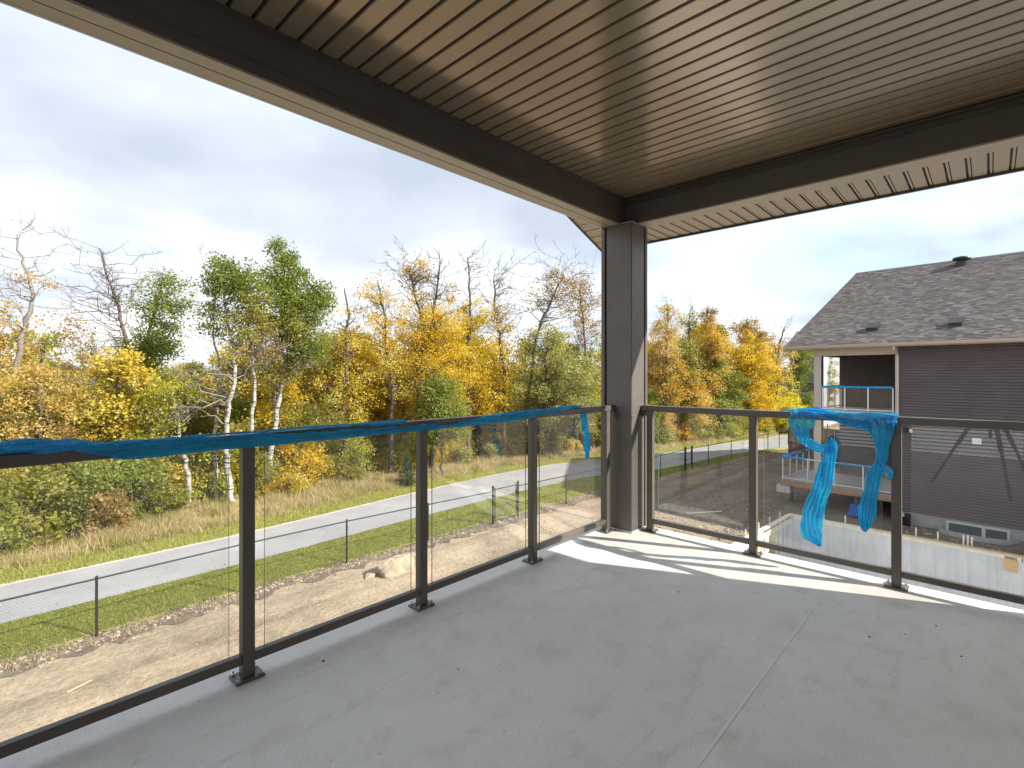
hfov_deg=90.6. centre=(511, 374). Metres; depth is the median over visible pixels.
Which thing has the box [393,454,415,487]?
spruce tree
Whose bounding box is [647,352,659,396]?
wood tree
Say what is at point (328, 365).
wood tree
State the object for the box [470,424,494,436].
shrub
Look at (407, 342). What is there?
aspen tree
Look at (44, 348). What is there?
wood tree
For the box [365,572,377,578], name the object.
stone
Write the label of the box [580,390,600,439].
shrub
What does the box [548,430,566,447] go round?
shrub
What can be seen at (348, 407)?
shrub
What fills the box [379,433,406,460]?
shrub
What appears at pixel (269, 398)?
wood tree
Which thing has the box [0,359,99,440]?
wood tree
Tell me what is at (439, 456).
shrub
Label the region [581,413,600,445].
shrub
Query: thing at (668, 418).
shrub
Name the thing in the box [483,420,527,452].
shrub
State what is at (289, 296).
birch tree
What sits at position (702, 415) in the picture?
shrub
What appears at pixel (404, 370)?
wood tree
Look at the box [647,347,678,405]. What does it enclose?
wood tree
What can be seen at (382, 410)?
wood tree
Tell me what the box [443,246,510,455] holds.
aspen tree
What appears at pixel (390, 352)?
wood tree
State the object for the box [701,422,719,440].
shrub
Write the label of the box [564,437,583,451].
shrub
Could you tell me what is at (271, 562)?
fallen leaves
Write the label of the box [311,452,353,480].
shrub
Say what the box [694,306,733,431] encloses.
aspen tree
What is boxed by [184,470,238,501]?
shrub
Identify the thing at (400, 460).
shrub
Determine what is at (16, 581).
path edge
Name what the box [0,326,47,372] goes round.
wood tree
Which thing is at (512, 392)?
wood tree
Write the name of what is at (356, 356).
wood tree
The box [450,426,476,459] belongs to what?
shrub
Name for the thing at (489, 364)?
wood tree
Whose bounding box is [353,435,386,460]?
shrub
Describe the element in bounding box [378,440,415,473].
shrub
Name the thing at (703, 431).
shrub
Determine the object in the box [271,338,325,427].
wood tree
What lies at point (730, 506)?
pit clods
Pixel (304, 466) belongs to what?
shrub
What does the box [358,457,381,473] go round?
shrub
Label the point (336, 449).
shrub
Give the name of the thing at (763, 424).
shrub
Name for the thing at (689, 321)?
aspen tree
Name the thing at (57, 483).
shrub
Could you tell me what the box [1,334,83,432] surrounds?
tree
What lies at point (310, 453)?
shrub
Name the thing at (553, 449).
spruce tree
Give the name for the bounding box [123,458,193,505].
shrub
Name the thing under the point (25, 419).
wood tree
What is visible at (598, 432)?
shrub
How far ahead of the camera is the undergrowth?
26.91 m
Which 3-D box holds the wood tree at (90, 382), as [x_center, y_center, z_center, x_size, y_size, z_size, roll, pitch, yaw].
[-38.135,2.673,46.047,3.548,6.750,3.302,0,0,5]
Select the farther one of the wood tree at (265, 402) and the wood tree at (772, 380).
the wood tree at (772, 380)
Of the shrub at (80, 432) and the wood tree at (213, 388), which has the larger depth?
the wood tree at (213, 388)
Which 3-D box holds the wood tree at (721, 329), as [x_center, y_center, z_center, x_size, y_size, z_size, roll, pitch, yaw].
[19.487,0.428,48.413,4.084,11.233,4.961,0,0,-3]
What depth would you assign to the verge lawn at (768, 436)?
20.40 m
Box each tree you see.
[0,212,95,424]
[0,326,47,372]
[0,329,35,436]
[0,359,10,378]
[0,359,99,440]
[0,360,85,491]
[0,375,67,474]
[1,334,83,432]
[6,211,178,367]
[13,357,44,426]
[19,331,67,432]
[25,308,129,438]
[65,342,172,468]
[65,350,102,408]
[76,264,202,441]
[76,369,104,400]
[79,357,187,437]
[104,351,175,430]
[118,372,170,464]
[119,365,225,503]
[124,378,159,435]
[162,249,278,503]
[163,362,213,423]
[163,385,202,462]
[165,375,208,463]
[166,377,209,470]
[173,359,214,462]
[183,368,223,430]
[189,240,232,499]
[195,341,262,435]
[196,389,222,456]
[201,355,266,428]
[202,357,219,393]
[210,357,272,415]
[223,284,308,430]
[226,376,250,409]
[239,385,258,428]
[241,236,343,485]
[242,349,300,429]
[244,345,305,446]
[246,352,312,473]
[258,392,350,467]
[267,371,307,454]
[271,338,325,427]
[272,353,324,424]
[286,372,316,425]
[302,352,341,415]
[304,330,361,424]
[310,288,387,474]
[312,326,380,421]
[318,330,399,403]
[326,342,384,460]
[334,337,389,419]
[338,360,385,421]
[347,269,432,474]
[349,368,376,420]
[367,240,468,454]
[367,372,425,440]
[375,367,403,418]
[377,337,399,401]
[380,351,424,443]
[390,346,425,418]
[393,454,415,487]
[395,337,426,417]
[397,339,474,434]
[401,249,485,468]
[420,326,471,438]
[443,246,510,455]
[446,327,500,414]
[458,345,515,435]
[466,249,537,457]
[472,367,502,434]
[480,338,511,367]
[496,373,519,413]
[501,320,600,456]
[502,232,600,439]
[510,341,540,393]
[512,367,541,409]
[542,341,569,363]
[546,432,564,456]
[557,340,595,449]
[560,250,600,448]
[562,372,580,444]
[576,347,600,406]
[587,336,654,398]
[647,292,693,433]
[647,335,706,436]
[647,339,686,389]
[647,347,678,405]
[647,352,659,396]
[663,332,698,380]
[672,368,715,434]
[677,297,712,390]
[686,321,728,370]
[689,320,703,347]
[693,339,739,407]
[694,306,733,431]
[695,322,741,404]
[704,353,751,433]
[725,316,784,433]
[736,359,781,401]
[737,338,780,402]
[761,315,800,432]
[781,333,813,408]
[827,357,839,407]
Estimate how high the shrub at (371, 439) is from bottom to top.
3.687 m
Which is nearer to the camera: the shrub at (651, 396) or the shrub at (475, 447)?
the shrub at (475, 447)
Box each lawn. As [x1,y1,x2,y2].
[0,429,834,581]
[0,446,787,661]
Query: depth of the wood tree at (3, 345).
24.08 m
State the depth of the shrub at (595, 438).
41.24 m
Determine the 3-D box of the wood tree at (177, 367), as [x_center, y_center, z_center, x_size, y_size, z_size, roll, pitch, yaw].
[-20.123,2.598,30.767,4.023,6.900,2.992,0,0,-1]
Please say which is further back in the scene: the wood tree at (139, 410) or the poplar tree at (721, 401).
the poplar tree at (721, 401)
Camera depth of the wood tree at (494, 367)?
38.84 m
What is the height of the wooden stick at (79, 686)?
0.025 m
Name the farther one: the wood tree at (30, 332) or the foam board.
the wood tree at (30, 332)
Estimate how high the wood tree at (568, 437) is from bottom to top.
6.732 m
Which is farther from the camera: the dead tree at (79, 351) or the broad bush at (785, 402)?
the broad bush at (785, 402)
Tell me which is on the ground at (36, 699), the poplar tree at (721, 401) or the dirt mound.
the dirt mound
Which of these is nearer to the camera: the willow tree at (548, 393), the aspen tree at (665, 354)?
the willow tree at (548, 393)
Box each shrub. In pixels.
[0,372,37,478]
[0,463,89,555]
[0,467,38,510]
[0,476,14,515]
[0,514,34,566]
[5,484,75,531]
[28,459,133,537]
[38,420,93,511]
[45,419,108,497]
[63,456,180,522]
[72,485,138,535]
[92,427,191,512]
[111,499,149,522]
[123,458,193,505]
[136,482,196,516]
[161,432,219,491]
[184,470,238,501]
[192,432,263,493]
[202,452,256,494]
[205,415,259,466]
[207,392,266,455]
[210,415,273,494]
[210,424,259,465]
[237,450,281,498]
[255,443,309,481]
[255,455,282,484]
[258,474,288,493]
[273,469,312,495]
[274,441,327,487]
[281,461,317,485]
[304,449,337,478]
[306,416,333,457]
[308,460,328,480]
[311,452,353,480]
[315,439,352,463]
[324,416,378,469]
[325,408,359,456]
[328,391,372,424]
[328,437,373,471]
[337,414,377,474]
[338,465,368,480]
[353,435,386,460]
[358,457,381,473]
[363,416,383,456]
[368,456,388,471]
[371,410,388,454]
[371,454,395,470]
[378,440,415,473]
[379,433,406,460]
[383,432,415,459]
[387,432,438,458]
[394,451,415,470]
[428,433,449,464]
[438,430,455,459]
[446,435,464,459]
[447,442,478,464]
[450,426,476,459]
[463,439,481,454]
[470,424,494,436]
[470,431,495,455]
[476,440,506,458]
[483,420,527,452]
[485,423,509,456]
[489,423,501,433]
[489,430,518,456]
[497,435,527,455]
[509,437,527,456]
[524,424,552,450]
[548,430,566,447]
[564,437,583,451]
[565,395,582,443]
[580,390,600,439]
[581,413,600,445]
[588,415,600,447]
[590,433,600,446]
[647,385,666,442]
[647,389,659,429]
[655,412,670,443]
[655,414,672,441]
[656,426,677,444]
[659,412,680,443]
[668,422,692,441]
[671,388,708,439]
[677,430,702,442]
[680,401,708,440]
[683,383,714,440]
[685,394,718,438]
[700,393,724,437]
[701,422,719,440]
[711,425,727,438]
[713,382,732,428]
[722,422,740,437]
[726,407,748,438]
[729,397,747,435]
[758,417,773,433]
[758,418,772,434]
[758,421,774,433]
[777,423,787,432]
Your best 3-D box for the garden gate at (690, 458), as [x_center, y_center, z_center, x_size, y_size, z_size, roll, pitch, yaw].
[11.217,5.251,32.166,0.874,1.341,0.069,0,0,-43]
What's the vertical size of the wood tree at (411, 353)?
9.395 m
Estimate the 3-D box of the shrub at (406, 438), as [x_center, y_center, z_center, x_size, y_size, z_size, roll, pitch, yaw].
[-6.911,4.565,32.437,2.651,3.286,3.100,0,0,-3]
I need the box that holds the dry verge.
[0,428,839,568]
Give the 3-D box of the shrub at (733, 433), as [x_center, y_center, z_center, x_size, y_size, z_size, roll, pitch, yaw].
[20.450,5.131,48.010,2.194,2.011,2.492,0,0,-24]
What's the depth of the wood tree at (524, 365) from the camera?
50.18 m
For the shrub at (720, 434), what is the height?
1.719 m
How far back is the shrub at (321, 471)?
27.78 m
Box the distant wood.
[0,364,789,399]
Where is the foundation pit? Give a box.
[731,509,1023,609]
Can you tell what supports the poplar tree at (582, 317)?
on the dry verge
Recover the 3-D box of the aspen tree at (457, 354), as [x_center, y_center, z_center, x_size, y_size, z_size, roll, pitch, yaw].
[-4.187,-0.898,31.453,5.088,14.097,5.135,0,0,43]
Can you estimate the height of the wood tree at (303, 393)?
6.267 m
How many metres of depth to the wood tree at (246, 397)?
30.11 m
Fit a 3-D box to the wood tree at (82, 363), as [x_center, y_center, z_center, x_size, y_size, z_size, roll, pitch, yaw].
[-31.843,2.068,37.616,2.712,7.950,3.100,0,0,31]
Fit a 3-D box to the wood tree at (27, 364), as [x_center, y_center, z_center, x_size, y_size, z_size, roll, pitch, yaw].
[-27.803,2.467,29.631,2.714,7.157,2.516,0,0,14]
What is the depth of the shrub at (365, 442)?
31.33 m
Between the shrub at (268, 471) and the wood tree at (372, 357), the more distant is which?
the wood tree at (372, 357)
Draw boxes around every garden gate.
[494,483,517,520]
[686,447,691,468]
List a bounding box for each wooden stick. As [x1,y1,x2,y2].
[67,680,91,692]
[686,511,722,513]
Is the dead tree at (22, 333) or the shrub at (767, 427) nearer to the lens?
the dead tree at (22, 333)
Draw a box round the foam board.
[847,504,858,516]
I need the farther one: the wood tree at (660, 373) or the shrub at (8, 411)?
the wood tree at (660, 373)
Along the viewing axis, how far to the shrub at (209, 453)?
24.71 m
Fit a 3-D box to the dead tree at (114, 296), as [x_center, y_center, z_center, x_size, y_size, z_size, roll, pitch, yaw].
[-23.951,-1.318,29.939,7.846,14.958,7.247,0,0,-6]
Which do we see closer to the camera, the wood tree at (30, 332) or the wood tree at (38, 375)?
the wood tree at (38, 375)
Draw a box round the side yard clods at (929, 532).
[888,523,1014,553]
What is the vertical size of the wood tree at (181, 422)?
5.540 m
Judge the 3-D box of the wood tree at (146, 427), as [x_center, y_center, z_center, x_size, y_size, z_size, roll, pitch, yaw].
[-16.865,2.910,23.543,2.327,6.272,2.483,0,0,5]
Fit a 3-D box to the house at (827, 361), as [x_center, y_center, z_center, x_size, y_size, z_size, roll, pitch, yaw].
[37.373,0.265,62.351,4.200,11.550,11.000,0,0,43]
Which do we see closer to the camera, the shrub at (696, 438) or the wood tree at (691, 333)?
the shrub at (696, 438)
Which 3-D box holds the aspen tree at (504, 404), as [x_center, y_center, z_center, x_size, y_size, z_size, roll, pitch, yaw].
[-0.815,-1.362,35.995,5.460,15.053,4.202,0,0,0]
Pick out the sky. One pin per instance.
(106, 143)
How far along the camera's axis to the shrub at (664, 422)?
42.83 m
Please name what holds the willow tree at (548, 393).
on the dry verge
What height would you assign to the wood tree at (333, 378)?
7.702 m
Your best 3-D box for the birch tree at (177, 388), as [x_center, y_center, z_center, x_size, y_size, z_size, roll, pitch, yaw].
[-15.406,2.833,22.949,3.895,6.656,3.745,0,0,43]
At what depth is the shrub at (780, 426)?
51.91 m
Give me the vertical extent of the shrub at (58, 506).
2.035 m
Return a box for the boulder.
[376,553,413,577]
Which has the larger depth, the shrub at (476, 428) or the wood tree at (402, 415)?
the shrub at (476, 428)
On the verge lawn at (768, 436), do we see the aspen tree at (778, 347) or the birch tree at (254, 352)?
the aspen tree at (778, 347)
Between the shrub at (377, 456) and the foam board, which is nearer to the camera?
the foam board
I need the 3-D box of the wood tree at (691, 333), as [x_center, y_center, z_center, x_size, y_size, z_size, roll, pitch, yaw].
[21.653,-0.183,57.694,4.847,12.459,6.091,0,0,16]
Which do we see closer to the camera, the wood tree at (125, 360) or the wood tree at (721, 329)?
the wood tree at (125, 360)
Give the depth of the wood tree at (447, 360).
36.47 m
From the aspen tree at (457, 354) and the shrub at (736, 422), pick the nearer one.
the aspen tree at (457, 354)
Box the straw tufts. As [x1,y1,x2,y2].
[0,455,759,673]
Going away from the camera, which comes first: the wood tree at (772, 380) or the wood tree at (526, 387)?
the wood tree at (526, 387)
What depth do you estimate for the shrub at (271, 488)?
25.09 m
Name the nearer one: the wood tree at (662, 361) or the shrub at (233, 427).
the shrub at (233, 427)
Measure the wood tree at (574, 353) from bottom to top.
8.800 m
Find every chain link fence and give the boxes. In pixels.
[0,486,493,662]
[517,447,685,516]
[691,424,827,468]
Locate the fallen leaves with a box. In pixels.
[0,455,716,668]
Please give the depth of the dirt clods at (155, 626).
13.65 m
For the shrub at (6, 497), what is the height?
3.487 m
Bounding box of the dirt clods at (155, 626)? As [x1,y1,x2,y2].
[0,452,779,673]
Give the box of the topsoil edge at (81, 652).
[0,449,787,677]
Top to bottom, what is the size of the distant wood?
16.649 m
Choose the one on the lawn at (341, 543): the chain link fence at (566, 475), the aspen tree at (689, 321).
the chain link fence at (566, 475)
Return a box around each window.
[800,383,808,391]
[946,520,1009,539]
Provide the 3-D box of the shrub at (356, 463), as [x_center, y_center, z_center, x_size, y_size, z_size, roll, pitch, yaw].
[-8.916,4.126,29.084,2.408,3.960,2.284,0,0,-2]
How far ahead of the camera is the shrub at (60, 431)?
21.41 m
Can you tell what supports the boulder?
on the ground at (36, 699)
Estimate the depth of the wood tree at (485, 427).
37.97 m
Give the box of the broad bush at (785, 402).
[758,385,810,433]
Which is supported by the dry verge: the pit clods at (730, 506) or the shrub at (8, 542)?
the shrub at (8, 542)
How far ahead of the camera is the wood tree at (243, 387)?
30.85 m
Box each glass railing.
[0,405,634,758]
[641,405,1023,604]
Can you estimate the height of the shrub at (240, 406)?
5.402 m
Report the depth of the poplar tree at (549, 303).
37.34 m
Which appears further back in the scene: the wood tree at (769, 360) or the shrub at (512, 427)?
the wood tree at (769, 360)
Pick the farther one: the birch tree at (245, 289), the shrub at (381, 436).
the shrub at (381, 436)
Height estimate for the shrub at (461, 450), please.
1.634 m
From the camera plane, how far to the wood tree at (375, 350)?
35.85 m
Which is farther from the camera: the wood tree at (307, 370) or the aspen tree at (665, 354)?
the aspen tree at (665, 354)
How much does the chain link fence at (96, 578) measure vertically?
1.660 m
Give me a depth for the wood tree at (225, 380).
30.07 m
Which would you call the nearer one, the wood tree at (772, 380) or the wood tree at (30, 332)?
the wood tree at (30, 332)
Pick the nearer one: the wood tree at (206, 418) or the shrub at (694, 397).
the wood tree at (206, 418)
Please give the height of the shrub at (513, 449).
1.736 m
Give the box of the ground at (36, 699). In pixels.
[0,391,1022,741]
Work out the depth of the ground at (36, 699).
13.64 m
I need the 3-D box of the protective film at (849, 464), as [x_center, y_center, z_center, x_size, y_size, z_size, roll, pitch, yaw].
[15.073,3.898,21.704,0.126,0.132,2.000,0,0,-41]
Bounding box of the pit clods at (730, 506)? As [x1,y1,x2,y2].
[593,489,784,541]
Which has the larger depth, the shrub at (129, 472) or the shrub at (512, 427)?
the shrub at (512, 427)
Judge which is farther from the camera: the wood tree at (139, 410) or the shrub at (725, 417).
the shrub at (725, 417)
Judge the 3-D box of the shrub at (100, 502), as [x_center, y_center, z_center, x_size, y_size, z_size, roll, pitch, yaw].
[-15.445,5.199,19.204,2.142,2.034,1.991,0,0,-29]
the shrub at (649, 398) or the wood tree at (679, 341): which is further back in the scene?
the wood tree at (679, 341)
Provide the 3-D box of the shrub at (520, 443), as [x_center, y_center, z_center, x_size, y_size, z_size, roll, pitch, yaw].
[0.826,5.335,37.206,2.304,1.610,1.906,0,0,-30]
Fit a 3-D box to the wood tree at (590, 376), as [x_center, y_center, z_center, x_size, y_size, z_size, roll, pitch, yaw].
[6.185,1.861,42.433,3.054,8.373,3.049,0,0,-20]
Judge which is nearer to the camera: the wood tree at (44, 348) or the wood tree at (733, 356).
the wood tree at (44, 348)
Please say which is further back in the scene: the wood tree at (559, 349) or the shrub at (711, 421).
the wood tree at (559, 349)
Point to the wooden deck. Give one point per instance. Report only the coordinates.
(850, 485)
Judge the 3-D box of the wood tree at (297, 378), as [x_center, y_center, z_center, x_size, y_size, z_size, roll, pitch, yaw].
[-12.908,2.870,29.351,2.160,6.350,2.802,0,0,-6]
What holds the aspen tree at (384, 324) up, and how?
on the dry verge
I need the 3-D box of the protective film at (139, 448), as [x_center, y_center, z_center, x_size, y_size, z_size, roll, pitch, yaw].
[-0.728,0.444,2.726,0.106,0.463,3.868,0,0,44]
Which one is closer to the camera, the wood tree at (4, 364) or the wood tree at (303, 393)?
the wood tree at (303, 393)
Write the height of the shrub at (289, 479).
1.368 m
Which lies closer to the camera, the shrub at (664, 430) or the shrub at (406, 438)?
the shrub at (406, 438)
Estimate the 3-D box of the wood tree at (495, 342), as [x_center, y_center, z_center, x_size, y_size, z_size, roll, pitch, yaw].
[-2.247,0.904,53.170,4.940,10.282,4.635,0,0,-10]
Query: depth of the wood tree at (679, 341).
56.43 m
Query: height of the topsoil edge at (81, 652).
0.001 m
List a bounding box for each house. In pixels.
[0,0,1023,767]
[783,251,1023,545]
[784,331,839,427]
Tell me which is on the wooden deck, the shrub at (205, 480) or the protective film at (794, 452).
the protective film at (794, 452)
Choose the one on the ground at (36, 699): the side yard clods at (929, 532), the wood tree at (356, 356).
the side yard clods at (929, 532)
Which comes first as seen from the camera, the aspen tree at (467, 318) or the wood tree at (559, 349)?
the aspen tree at (467, 318)
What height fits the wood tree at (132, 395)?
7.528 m
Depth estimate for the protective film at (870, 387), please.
21.79 m
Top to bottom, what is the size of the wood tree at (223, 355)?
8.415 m
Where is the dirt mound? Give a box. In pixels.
[1003,542,1023,555]
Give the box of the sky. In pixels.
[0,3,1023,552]
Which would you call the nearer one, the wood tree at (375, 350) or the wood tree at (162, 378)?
the wood tree at (162, 378)
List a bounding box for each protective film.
[0,405,590,459]
[778,407,898,546]
[781,449,809,459]
[821,385,892,388]
[837,462,870,467]
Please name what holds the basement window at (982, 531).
in the house at (944, 339)
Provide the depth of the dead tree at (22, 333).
23.94 m
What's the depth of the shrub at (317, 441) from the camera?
29.75 m
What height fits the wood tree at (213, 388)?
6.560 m
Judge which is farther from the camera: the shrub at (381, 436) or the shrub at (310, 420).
the shrub at (381, 436)
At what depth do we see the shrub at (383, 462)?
30.33 m
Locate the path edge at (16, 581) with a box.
[0,431,834,585]
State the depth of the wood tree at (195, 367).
29.24 m
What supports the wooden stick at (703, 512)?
on the ground at (36, 699)
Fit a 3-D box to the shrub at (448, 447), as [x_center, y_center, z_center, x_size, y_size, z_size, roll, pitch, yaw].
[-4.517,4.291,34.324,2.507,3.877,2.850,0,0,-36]
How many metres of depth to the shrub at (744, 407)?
48.91 m
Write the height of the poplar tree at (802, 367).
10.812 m
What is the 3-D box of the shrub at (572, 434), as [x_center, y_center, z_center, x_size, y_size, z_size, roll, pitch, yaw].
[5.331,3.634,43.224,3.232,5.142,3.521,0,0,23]
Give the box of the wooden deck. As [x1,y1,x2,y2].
[776,449,890,509]
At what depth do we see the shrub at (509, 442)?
36.77 m
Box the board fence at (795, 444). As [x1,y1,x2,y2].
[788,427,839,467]
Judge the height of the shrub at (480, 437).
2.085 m
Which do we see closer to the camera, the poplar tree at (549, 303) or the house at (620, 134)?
the house at (620, 134)
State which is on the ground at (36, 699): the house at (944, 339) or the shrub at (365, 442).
the house at (944, 339)
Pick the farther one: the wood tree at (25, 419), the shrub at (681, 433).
the shrub at (681, 433)
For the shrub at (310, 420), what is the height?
5.276 m
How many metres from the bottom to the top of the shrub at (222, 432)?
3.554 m
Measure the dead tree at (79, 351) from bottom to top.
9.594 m
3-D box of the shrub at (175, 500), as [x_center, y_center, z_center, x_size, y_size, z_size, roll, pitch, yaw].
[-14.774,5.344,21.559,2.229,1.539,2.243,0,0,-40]
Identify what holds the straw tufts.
on the topsoil edge at (81, 652)
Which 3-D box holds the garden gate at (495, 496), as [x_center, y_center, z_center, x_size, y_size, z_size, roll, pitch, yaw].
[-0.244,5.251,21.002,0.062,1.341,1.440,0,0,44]
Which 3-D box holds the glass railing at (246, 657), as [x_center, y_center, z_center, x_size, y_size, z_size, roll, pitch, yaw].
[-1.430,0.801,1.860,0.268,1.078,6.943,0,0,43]
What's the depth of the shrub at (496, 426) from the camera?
39.14 m
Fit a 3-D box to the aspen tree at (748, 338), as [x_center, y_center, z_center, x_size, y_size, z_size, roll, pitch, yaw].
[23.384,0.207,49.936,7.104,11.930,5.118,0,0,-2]
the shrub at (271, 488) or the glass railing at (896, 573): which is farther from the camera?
the shrub at (271, 488)
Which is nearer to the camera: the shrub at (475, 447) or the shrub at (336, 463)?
the shrub at (336, 463)
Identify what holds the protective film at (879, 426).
attached to the glass railing at (896, 573)
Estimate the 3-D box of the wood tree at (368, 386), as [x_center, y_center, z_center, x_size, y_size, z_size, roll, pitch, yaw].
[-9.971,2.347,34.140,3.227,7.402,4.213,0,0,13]
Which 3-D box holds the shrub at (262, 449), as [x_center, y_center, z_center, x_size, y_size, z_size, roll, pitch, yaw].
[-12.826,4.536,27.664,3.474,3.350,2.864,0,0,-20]
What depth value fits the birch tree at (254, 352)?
23.91 m
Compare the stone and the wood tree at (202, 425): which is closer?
the stone
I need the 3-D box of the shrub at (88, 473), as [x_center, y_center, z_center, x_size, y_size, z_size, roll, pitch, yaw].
[-16.570,4.590,19.213,3.053,3.492,3.275,0,0,5]
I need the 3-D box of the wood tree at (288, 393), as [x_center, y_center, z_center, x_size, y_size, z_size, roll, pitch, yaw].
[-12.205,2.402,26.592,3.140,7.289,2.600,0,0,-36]
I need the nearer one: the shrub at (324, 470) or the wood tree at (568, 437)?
the shrub at (324, 470)
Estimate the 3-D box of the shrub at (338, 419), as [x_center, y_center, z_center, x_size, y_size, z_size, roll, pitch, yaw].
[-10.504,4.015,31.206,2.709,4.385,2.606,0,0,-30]
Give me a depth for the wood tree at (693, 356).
44.68 m
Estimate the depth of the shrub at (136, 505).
20.79 m
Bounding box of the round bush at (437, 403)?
[408,364,472,474]
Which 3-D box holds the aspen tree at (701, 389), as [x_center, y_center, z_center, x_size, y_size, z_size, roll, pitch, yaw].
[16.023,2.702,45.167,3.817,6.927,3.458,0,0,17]
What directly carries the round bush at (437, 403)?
on the dry verge
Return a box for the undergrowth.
[8,432,678,542]
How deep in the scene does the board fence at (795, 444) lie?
34.18 m
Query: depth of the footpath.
18.41 m
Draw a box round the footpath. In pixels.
[0,432,834,622]
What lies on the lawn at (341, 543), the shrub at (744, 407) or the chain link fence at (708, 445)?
the chain link fence at (708, 445)
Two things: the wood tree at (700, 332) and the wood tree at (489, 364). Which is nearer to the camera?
the wood tree at (489, 364)
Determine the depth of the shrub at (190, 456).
24.77 m
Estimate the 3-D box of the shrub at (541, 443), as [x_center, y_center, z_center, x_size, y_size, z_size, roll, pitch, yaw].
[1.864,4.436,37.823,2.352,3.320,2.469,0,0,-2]
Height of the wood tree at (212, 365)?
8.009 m
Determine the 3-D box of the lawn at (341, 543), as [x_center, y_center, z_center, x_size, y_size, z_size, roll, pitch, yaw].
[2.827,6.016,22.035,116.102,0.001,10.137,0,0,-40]
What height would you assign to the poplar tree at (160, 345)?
11.908 m
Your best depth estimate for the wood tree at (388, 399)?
34.23 m
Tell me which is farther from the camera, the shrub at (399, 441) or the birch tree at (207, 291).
the shrub at (399, 441)
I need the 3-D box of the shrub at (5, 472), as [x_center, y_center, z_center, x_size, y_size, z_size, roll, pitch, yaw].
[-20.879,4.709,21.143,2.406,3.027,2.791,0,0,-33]
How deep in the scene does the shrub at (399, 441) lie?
32.32 m
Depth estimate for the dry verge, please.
21.13 m
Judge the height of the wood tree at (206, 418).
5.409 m

